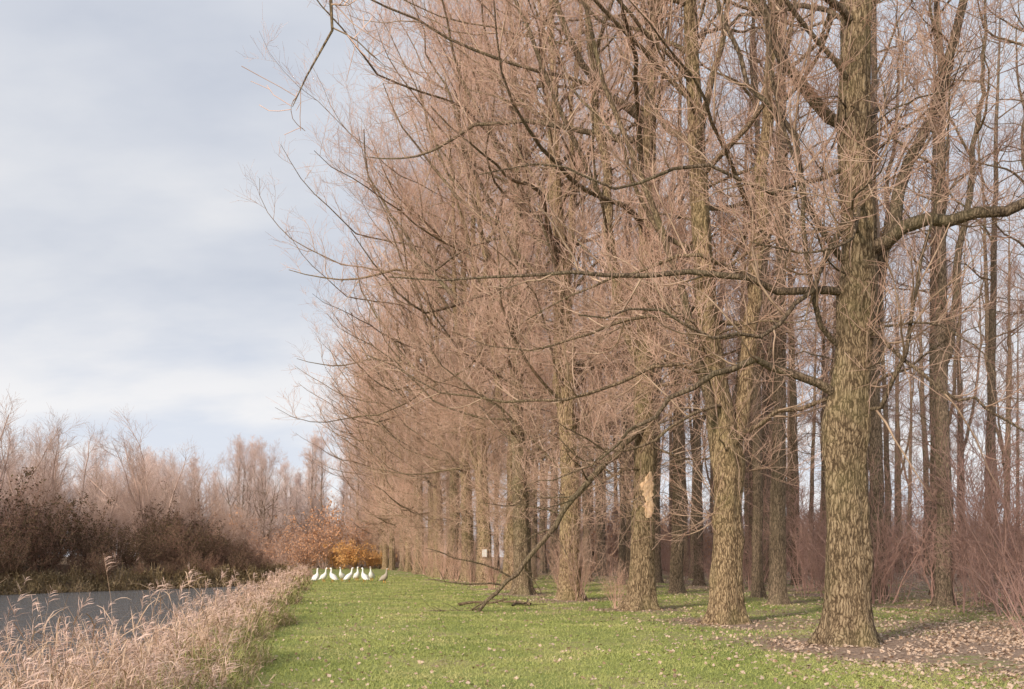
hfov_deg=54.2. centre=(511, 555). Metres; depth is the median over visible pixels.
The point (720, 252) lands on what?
poplar tree
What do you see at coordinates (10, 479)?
distant tree
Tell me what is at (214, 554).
hedge bush
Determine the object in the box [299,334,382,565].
poplar tree
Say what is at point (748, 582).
sapling clump
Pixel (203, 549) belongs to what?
hedge bush
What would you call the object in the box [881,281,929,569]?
poplar tree
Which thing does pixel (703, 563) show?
sapling clump
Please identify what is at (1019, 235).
poplar tree
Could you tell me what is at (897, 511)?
sapling clump
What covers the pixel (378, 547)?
poplar tree
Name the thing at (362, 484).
poplar tree
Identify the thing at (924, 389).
poplar tree
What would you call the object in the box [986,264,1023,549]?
poplar tree
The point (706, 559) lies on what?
sapling clump
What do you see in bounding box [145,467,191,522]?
distant tree
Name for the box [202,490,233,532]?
distant tree
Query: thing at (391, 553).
poplar tree
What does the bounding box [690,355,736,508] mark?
poplar tree
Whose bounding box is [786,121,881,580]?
poplar tree
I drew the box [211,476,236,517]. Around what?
distant tree
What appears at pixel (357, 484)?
distant tree
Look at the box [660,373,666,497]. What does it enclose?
poplar tree
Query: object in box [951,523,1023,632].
sapling clump
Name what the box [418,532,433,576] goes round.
shoot clump
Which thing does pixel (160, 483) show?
distant tree
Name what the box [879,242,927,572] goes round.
poplar tree
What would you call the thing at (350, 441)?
poplar tree
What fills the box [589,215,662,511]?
poplar tree
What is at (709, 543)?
wood edge shrub
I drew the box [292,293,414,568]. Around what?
poplar tree
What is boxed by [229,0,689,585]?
poplar tree
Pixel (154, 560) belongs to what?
hedge bush
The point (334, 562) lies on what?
beech shrub
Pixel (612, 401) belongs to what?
poplar tree
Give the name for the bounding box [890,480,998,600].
sapling clump
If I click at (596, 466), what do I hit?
poplar tree
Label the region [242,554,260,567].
hedge bush
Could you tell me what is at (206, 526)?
hedge bush
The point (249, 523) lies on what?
thicket shrub
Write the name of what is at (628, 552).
poplar tree
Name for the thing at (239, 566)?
hedge bush
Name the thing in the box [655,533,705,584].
sapling clump
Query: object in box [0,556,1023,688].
ground
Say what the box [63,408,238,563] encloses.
bank tree
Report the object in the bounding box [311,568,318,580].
goose
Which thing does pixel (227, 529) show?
bank tree
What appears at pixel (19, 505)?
hedge bush
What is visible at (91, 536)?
hedge bush
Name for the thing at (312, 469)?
distant tree
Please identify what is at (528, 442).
poplar tree
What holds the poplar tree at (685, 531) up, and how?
on the ground at (976, 658)
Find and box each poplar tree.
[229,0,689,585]
[242,0,416,134]
[272,0,580,581]
[276,0,683,589]
[280,96,523,577]
[286,118,496,575]
[290,79,551,578]
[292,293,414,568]
[293,188,473,572]
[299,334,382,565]
[300,228,447,570]
[300,271,459,571]
[301,301,414,569]
[302,320,406,567]
[303,359,405,559]
[307,0,837,610]
[309,308,406,568]
[311,0,1014,624]
[311,385,393,524]
[312,390,377,566]
[313,0,675,594]
[314,202,472,574]
[318,392,387,504]
[327,372,387,524]
[344,0,1023,647]
[368,0,748,600]
[443,362,460,568]
[473,264,503,570]
[487,384,507,568]
[490,345,506,572]
[492,233,545,490]
[493,192,552,551]
[508,165,559,577]
[524,199,590,573]
[530,298,577,572]
[533,132,597,578]
[537,107,628,581]
[537,315,559,563]
[558,348,595,567]
[573,128,668,577]
[576,205,630,576]
[576,209,628,573]
[576,242,620,572]
[577,112,684,516]
[578,30,663,584]
[580,304,620,570]
[589,3,715,536]
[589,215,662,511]
[593,335,618,521]
[595,296,632,571]
[596,239,672,545]
[599,212,637,543]
[604,0,774,592]
[610,191,689,473]
[616,103,712,582]
[656,51,747,585]
[658,165,714,575]
[660,298,704,570]
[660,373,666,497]
[661,149,733,578]
[663,401,708,490]
[674,1,880,604]
[683,392,709,501]
[684,69,770,478]
[684,345,732,570]
[685,267,739,492]
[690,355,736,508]
[700,1,829,597]
[700,208,772,517]
[702,224,805,576]
[706,0,774,536]
[706,135,821,579]
[708,1,839,591]
[720,9,840,584]
[722,86,803,582]
[724,281,740,396]
[740,244,806,507]
[761,0,1000,599]
[761,227,814,510]
[772,272,827,571]
[785,332,818,489]
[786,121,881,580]
[786,167,892,539]
[786,252,831,571]
[786,320,820,511]
[794,53,928,428]
[798,273,838,542]
[799,338,829,500]
[803,225,838,489]
[804,13,929,496]
[834,86,927,580]
[868,195,906,502]
[871,0,1023,606]
[877,0,1021,594]
[878,241,928,570]
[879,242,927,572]
[880,311,916,515]
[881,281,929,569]
[885,163,1002,578]
[886,207,969,575]
[903,231,972,528]
[903,250,978,503]
[917,142,1008,577]
[927,1,1023,590]
[929,52,1023,582]
[949,1,1023,457]
[949,286,986,570]
[961,0,1023,401]
[962,171,1023,574]
[970,242,1023,481]
[974,95,1023,505]
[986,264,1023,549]
[992,0,1023,30]
[997,74,1023,308]
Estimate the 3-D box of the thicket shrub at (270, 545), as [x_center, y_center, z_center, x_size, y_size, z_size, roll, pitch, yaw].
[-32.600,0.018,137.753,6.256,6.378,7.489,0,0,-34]
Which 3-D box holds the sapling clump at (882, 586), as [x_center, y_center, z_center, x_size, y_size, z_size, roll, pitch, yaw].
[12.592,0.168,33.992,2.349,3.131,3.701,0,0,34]
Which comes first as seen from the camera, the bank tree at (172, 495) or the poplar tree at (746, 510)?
the poplar tree at (746, 510)
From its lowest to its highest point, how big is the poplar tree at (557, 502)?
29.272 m
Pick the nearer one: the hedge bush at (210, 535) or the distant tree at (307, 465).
the hedge bush at (210, 535)
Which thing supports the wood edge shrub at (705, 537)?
on the ground at (976, 658)
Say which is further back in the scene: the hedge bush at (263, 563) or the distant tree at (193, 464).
the distant tree at (193, 464)
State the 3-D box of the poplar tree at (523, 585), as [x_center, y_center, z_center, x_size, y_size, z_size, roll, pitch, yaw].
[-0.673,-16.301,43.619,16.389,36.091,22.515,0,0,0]
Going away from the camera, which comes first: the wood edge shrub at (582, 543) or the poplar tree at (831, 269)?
the poplar tree at (831, 269)
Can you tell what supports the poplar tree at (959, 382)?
on the ground at (976, 658)
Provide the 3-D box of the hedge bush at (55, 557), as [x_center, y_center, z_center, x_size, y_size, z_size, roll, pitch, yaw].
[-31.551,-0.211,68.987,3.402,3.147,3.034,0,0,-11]
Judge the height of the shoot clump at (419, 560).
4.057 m
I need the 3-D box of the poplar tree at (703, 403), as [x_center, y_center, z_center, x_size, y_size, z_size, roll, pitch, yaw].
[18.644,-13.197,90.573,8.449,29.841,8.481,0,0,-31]
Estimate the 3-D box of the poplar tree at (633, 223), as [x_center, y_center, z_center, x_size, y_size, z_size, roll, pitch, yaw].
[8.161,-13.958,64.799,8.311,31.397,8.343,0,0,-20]
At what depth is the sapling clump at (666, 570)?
69.98 m
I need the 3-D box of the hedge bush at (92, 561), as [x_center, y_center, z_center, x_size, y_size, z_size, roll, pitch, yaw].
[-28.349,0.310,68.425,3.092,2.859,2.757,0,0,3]
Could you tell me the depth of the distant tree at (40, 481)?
163.23 m
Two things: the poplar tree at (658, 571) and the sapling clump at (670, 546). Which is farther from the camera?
the sapling clump at (670, 546)
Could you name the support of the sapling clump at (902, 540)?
on the ground at (976, 658)
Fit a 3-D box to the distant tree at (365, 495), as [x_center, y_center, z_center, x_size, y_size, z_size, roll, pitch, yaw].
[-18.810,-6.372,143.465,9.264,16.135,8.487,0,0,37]
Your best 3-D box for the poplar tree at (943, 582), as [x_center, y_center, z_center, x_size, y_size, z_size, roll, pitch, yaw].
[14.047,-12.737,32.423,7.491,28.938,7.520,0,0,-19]
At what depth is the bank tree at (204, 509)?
103.42 m
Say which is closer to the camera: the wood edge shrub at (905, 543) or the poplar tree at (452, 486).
the poplar tree at (452, 486)
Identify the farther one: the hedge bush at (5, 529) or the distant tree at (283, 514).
the distant tree at (283, 514)
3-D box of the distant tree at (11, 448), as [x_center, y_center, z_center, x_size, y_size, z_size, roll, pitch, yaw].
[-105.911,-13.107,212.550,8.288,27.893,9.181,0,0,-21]
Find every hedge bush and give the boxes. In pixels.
[0,466,40,562]
[0,468,57,560]
[0,490,81,573]
[0,491,39,571]
[0,491,87,566]
[0,530,54,580]
[0,551,30,580]
[27,491,116,563]
[30,530,79,572]
[52,551,81,576]
[59,521,112,572]
[72,512,129,565]
[78,541,121,578]
[85,521,142,564]
[103,525,164,573]
[121,517,177,561]
[122,506,200,563]
[127,559,149,576]
[133,481,230,562]
[135,503,203,571]
[136,527,179,570]
[147,506,199,562]
[160,560,184,577]
[167,547,208,576]
[176,508,218,563]
[176,526,231,571]
[182,523,226,553]
[183,522,235,571]
[189,551,221,575]
[210,525,229,564]
[215,535,253,569]
[216,523,258,548]
[218,551,249,571]
[220,528,255,563]
[221,535,249,567]
[222,539,249,561]
[222,542,252,569]
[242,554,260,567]
[244,546,266,562]
[246,543,268,566]
[248,551,263,567]
[251,554,276,569]
[258,555,275,571]
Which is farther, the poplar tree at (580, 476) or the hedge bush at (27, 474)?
the poplar tree at (580, 476)
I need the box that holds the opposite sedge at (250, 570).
[0,560,297,594]
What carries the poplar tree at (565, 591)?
on the ground at (976, 658)
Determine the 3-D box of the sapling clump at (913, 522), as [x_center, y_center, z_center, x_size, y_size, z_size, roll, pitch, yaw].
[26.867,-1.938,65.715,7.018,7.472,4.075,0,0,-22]
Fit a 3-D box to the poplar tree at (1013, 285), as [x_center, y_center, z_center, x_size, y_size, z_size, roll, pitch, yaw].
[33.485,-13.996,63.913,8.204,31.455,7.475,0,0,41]
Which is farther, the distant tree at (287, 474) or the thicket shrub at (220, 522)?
the distant tree at (287, 474)
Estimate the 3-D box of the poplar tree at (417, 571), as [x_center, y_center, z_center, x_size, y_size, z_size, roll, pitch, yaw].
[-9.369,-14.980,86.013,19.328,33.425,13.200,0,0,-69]
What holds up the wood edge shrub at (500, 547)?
on the ground at (976, 658)
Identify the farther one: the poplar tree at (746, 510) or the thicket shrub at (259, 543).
the thicket shrub at (259, 543)
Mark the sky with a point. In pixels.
(133, 277)
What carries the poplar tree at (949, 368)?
on the ground at (976, 658)
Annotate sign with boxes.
[482,549,486,556]
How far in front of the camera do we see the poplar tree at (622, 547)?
55.01 m
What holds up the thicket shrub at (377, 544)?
on the ground at (976, 658)
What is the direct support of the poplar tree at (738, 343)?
on the ground at (976, 658)
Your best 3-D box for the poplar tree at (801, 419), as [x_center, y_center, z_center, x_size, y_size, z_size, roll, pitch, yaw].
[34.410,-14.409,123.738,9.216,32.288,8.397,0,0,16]
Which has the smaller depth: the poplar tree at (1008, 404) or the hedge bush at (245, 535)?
the poplar tree at (1008, 404)
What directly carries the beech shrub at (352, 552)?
on the ground at (976, 658)
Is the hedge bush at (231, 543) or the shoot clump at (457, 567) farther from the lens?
the hedge bush at (231, 543)
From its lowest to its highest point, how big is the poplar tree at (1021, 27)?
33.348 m
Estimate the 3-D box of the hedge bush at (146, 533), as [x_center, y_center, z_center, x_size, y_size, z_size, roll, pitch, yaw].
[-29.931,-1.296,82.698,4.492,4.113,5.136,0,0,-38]
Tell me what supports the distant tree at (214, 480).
on the ground at (976, 658)
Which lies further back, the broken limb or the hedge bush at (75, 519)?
the hedge bush at (75, 519)
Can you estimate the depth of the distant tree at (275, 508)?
207.88 m
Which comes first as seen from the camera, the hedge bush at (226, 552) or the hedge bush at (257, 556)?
the hedge bush at (226, 552)
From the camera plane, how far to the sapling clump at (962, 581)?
27.99 m
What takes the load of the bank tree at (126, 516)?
on the ground at (976, 658)
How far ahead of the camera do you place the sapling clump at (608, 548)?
82.58 m
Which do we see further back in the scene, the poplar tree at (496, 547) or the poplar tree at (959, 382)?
the poplar tree at (496, 547)
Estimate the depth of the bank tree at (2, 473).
71.91 m
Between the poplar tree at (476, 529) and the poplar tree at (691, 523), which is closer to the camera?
the poplar tree at (691, 523)
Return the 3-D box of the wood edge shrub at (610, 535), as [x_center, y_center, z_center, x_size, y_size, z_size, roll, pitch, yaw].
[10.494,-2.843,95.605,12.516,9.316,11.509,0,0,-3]
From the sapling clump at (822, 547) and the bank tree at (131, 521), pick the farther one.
the bank tree at (131, 521)
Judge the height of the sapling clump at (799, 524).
7.311 m
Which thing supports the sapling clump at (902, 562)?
on the ground at (976, 658)
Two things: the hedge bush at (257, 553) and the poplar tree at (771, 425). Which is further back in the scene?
the hedge bush at (257, 553)
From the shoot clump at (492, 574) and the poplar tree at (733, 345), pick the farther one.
the poplar tree at (733, 345)
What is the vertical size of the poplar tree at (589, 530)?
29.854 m
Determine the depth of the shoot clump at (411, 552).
92.06 m
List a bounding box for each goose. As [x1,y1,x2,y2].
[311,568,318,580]
[318,568,327,579]
[329,568,338,580]
[339,567,345,580]
[343,567,354,581]
[353,567,359,578]
[361,567,369,581]
[369,567,374,580]
[379,568,387,582]
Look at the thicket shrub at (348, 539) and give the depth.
136.35 m
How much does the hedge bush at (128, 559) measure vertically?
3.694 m
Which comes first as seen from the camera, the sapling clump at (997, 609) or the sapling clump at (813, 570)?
the sapling clump at (997, 609)
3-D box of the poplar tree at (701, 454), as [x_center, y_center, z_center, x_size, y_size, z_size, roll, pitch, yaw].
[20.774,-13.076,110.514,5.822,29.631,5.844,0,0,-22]
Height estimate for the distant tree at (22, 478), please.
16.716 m
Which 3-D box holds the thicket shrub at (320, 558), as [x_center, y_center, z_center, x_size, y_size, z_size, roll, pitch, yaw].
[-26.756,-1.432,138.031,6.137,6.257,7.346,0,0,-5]
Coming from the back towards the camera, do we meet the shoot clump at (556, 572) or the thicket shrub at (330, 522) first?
the thicket shrub at (330, 522)
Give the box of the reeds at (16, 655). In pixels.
[0,556,214,688]
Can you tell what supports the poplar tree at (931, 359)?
on the ground at (976, 658)
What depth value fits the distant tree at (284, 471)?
197.95 m
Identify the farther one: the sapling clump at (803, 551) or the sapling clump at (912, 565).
the sapling clump at (803, 551)
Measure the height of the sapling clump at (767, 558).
7.277 m
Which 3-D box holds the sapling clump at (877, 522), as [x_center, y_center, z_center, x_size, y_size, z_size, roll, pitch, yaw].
[12.371,-0.845,34.068,3.988,5.314,6.282,0,0,-36]
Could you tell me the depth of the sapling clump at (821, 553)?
45.00 m
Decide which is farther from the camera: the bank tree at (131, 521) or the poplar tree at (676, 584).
the bank tree at (131, 521)
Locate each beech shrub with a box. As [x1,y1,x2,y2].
[268,525,322,567]
[284,491,351,568]
[321,538,376,568]
[321,548,345,568]
[359,549,396,568]
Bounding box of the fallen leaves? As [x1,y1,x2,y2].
[247,570,1023,688]
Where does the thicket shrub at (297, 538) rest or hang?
on the ground at (976, 658)
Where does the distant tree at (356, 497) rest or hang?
on the ground at (976, 658)
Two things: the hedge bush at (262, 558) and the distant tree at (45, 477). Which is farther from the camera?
the distant tree at (45, 477)
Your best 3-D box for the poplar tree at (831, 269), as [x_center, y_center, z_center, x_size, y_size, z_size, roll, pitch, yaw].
[19.174,-12.960,53.810,7.618,29.393,7.589,0,0,-30]
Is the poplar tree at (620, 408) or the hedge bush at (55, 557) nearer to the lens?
the hedge bush at (55, 557)
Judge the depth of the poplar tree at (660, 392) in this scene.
75.19 m
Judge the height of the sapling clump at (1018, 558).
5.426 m
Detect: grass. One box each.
[177,571,314,688]
[225,575,1023,688]
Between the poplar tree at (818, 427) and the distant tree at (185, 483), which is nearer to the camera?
the poplar tree at (818, 427)
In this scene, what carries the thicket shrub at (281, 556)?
on the ground at (976, 658)
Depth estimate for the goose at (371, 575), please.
62.36 m
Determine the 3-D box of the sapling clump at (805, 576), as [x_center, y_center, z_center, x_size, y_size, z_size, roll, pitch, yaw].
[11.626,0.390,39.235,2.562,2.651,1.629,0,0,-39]
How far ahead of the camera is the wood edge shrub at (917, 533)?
134.86 m
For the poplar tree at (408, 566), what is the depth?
99.37 m
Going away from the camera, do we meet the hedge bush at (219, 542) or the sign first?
the sign
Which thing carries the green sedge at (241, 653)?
on the ground at (976, 658)
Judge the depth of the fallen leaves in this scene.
18.47 m
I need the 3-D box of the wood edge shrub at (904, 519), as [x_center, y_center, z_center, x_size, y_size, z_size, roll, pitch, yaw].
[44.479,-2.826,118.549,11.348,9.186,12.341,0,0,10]
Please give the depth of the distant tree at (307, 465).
176.76 m
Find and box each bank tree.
[0,389,89,537]
[0,406,113,563]
[0,426,32,512]
[0,431,114,563]
[47,466,149,563]
[52,473,134,563]
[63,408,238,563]
[84,442,211,532]
[85,476,154,563]
[87,431,229,553]
[90,481,181,561]
[101,489,164,562]
[161,486,224,563]
[163,479,228,534]
[165,465,254,564]
[199,505,255,551]
[224,511,269,555]
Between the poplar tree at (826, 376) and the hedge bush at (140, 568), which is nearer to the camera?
the hedge bush at (140, 568)
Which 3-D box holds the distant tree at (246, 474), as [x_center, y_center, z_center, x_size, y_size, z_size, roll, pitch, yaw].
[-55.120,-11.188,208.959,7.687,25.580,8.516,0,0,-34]
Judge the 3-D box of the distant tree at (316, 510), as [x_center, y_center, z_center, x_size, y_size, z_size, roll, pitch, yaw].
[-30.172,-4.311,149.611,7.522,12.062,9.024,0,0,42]
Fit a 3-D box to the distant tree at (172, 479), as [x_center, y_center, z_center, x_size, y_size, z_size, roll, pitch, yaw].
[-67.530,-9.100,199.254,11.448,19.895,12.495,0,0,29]
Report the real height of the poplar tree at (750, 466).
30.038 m
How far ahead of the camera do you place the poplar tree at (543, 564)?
95.01 m
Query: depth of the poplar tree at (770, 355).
44.07 m
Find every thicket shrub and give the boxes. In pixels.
[195,502,248,540]
[211,504,282,548]
[236,523,301,563]
[245,515,294,562]
[247,515,288,544]
[251,533,286,564]
[253,532,301,556]
[260,531,308,567]
[269,521,303,546]
[286,516,311,567]
[292,531,325,567]
[297,526,334,567]
[302,507,347,565]
[317,515,365,567]
[332,507,396,567]
[341,518,367,566]
[356,529,399,556]
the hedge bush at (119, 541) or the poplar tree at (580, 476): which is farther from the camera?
the poplar tree at (580, 476)
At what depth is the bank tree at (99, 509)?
83.19 m
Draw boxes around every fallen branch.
[487,587,530,604]
[512,595,546,606]
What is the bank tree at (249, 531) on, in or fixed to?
on the ground at (976, 658)
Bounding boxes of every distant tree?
[0,441,66,526]
[2,457,27,522]
[3,420,76,538]
[4,450,45,506]
[5,429,22,488]
[13,463,71,514]
[23,452,71,520]
[67,469,112,529]
[69,435,121,522]
[70,481,108,555]
[77,476,102,543]
[89,457,134,556]
[103,443,174,555]
[113,446,165,493]
[119,450,165,559]
[120,466,163,534]
[125,456,195,533]
[128,447,187,502]
[130,457,200,510]
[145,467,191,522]
[148,462,182,512]
[171,464,211,514]
[182,451,205,519]
[187,459,201,558]
[188,461,215,514]
[202,481,231,522]
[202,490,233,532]
[207,433,282,542]
[208,466,230,508]
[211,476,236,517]
[218,433,253,530]
[220,435,252,513]
[230,438,295,556]
[232,434,270,531]
[233,443,259,514]
[236,485,284,512]
[239,437,285,535]
[252,484,289,540]
[265,505,291,532]
[270,460,306,530]
[272,483,322,538]
[272,493,295,530]
[274,461,301,542]
[279,473,302,532]
[286,454,324,528]
[289,469,307,540]
[290,430,332,534]
[290,489,332,566]
[300,430,347,563]
[301,428,337,525]
[310,490,334,526]
[313,482,327,525]
[328,447,362,526]
[333,474,352,535]
[334,424,378,567]
[335,462,356,522]
[337,457,376,566]
[353,463,395,533]
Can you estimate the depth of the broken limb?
28.55 m
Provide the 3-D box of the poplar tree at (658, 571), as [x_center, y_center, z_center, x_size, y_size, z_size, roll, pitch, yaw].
[8.890,-12.952,60.143,7.153,29.345,6.517,0,0,-5]
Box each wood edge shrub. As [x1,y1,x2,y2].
[458,529,493,568]
[491,499,548,560]
[491,512,549,568]
[531,515,558,570]
[557,482,670,571]
[559,502,619,570]
[580,520,613,567]
[591,496,688,563]
[660,497,712,566]
[661,499,708,569]
[687,496,744,549]
[687,521,712,571]
[800,508,822,554]
[891,496,920,547]
[891,515,922,572]
[892,525,923,568]
[894,501,955,567]
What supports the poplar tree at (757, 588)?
on the ground at (976, 658)
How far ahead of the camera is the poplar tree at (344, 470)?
167.57 m
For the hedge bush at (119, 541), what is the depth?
77.92 m
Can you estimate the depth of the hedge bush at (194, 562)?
75.65 m
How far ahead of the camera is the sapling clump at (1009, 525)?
35.74 m
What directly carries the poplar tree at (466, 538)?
on the ground at (976, 658)
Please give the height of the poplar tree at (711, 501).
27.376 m
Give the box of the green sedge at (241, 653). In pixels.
[56,573,312,688]
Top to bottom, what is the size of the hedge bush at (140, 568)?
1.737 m
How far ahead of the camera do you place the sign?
54.49 m
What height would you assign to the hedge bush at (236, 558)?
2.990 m
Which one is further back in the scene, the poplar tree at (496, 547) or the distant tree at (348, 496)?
the distant tree at (348, 496)
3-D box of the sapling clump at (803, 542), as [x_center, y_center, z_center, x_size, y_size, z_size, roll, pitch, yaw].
[13.685,-1.301,45.327,5.865,6.245,3.406,0,0,-17]
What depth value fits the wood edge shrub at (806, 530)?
103.17 m
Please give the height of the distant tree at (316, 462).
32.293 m
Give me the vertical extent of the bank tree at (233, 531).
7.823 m
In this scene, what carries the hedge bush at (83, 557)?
on the ground at (976, 658)
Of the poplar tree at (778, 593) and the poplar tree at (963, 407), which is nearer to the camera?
the poplar tree at (778, 593)
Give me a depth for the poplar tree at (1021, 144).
41.49 m
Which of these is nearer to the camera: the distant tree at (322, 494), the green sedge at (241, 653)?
the green sedge at (241, 653)
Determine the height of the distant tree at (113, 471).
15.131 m
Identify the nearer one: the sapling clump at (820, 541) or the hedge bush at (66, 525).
the sapling clump at (820, 541)
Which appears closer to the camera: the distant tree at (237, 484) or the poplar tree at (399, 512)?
the poplar tree at (399, 512)
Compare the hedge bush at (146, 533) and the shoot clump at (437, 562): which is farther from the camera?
the hedge bush at (146, 533)
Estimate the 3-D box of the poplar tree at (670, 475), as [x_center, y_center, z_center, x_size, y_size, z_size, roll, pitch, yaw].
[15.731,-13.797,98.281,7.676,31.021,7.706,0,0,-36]
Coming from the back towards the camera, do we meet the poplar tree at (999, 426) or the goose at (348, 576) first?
the poplar tree at (999, 426)
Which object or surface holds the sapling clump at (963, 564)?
on the ground at (976, 658)
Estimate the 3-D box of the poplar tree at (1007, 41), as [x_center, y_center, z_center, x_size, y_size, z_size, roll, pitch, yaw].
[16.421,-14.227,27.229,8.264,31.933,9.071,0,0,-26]
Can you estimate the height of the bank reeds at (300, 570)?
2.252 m
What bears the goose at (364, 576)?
on the ground at (976, 658)
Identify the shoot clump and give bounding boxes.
[392,537,412,566]
[396,538,427,567]
[407,531,427,574]
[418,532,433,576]
[419,528,459,577]
[430,528,476,581]
[453,539,476,582]
[472,540,505,588]
[497,538,550,583]
[541,513,618,600]
[542,532,591,589]
[587,550,628,608]
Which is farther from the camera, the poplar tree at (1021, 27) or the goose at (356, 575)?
the goose at (356, 575)
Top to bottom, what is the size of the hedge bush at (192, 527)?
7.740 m
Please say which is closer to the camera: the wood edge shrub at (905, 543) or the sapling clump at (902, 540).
the sapling clump at (902, 540)
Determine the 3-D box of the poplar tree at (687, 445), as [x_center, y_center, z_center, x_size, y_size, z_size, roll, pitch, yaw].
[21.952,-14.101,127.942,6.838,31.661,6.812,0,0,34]
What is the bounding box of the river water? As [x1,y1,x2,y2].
[0,585,261,688]
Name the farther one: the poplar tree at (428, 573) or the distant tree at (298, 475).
the distant tree at (298, 475)
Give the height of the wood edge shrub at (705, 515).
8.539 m
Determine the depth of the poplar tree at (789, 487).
101.40 m
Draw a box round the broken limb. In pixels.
[411,421,646,611]
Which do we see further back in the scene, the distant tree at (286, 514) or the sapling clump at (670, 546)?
the distant tree at (286, 514)
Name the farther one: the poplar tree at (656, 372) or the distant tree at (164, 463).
the distant tree at (164, 463)
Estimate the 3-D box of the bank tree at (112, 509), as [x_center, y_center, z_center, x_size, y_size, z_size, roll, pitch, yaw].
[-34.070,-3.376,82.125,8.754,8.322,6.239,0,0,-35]
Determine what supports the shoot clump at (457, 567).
on the ground at (976, 658)
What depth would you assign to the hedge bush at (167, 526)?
80.91 m
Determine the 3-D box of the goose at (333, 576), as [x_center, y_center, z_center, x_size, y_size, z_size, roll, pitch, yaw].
[-10.908,1.158,60.993,0.666,0.903,0.370,0,0,31]
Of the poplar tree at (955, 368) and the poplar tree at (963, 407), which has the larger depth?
the poplar tree at (963, 407)
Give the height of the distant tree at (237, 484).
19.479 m
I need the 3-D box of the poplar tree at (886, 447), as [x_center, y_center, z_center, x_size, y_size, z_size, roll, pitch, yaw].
[23.507,-13.794,62.369,5.991,30.979,5.794,0,0,-1]
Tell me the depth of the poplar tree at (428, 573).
79.68 m
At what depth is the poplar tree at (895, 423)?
101.14 m
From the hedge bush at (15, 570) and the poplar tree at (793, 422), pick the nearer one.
the poplar tree at (793, 422)
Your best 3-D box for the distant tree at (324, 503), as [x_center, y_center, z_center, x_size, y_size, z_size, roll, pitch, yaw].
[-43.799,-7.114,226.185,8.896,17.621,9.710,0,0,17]
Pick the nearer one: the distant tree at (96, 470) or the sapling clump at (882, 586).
the sapling clump at (882, 586)
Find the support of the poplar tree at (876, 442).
on the ground at (976, 658)
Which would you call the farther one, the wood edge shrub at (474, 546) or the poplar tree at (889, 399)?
the wood edge shrub at (474, 546)
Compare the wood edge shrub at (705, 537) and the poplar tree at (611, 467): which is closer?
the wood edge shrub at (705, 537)
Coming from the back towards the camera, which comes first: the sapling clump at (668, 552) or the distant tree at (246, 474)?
the distant tree at (246, 474)
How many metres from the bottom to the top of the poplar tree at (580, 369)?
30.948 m
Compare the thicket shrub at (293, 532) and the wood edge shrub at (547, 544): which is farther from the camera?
the thicket shrub at (293, 532)
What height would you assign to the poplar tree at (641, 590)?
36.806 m
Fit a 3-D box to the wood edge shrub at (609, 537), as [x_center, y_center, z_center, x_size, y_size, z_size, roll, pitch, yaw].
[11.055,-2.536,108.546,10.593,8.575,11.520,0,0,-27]
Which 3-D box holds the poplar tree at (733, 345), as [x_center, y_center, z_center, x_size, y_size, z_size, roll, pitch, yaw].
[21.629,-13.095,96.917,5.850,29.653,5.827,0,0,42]
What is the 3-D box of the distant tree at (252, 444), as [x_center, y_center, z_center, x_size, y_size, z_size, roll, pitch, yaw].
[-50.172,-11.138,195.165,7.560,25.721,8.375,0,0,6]
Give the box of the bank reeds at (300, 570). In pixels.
[0,563,312,688]
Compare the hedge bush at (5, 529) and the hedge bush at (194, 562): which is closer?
the hedge bush at (5, 529)
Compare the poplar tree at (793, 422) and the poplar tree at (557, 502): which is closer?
the poplar tree at (793, 422)
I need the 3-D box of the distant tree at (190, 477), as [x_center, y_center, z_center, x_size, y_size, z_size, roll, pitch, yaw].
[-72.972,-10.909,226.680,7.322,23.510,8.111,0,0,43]
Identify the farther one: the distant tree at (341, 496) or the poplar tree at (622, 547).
the distant tree at (341, 496)
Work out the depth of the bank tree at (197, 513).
93.07 m
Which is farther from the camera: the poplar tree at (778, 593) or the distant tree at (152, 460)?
the distant tree at (152, 460)
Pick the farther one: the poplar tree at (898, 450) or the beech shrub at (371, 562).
the beech shrub at (371, 562)
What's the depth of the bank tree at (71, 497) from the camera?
77.37 m
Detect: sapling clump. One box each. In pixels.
[590,512,618,573]
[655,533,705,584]
[657,525,708,581]
[661,501,712,573]
[661,528,670,571]
[661,560,669,578]
[691,536,712,583]
[693,549,711,579]
[698,449,818,586]
[742,509,786,575]
[742,518,788,590]
[745,470,869,591]
[745,508,814,577]
[749,463,826,587]
[766,485,826,588]
[786,450,958,603]
[787,538,824,597]
[788,503,891,585]
[799,511,825,597]
[800,515,826,590]
[805,507,887,573]
[807,451,929,560]
[868,482,929,593]
[872,517,919,603]
[877,533,929,599]
[881,399,1023,599]
[884,477,983,579]
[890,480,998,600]
[895,543,912,575]
[899,400,1023,625]
[903,418,1023,608]
[903,477,1023,613]
[907,354,1023,616]
[912,411,1023,602]
[917,505,973,564]
[948,528,1012,605]
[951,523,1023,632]
[953,524,983,584]
[965,470,1023,599]
[972,486,1023,578]
[977,530,1022,606]
[998,563,1023,635]
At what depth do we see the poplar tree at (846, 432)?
17.52 m
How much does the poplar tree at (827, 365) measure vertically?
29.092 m
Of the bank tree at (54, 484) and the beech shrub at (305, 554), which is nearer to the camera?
the bank tree at (54, 484)
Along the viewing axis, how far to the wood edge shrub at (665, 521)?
95.03 m
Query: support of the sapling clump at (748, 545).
on the ground at (976, 658)
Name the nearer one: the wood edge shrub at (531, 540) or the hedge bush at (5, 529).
the hedge bush at (5, 529)
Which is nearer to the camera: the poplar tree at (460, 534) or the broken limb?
the broken limb
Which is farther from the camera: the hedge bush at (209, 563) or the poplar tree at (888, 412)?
the poplar tree at (888, 412)
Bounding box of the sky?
[0,0,1023,556]
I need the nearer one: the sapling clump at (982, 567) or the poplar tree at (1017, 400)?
the sapling clump at (982, 567)

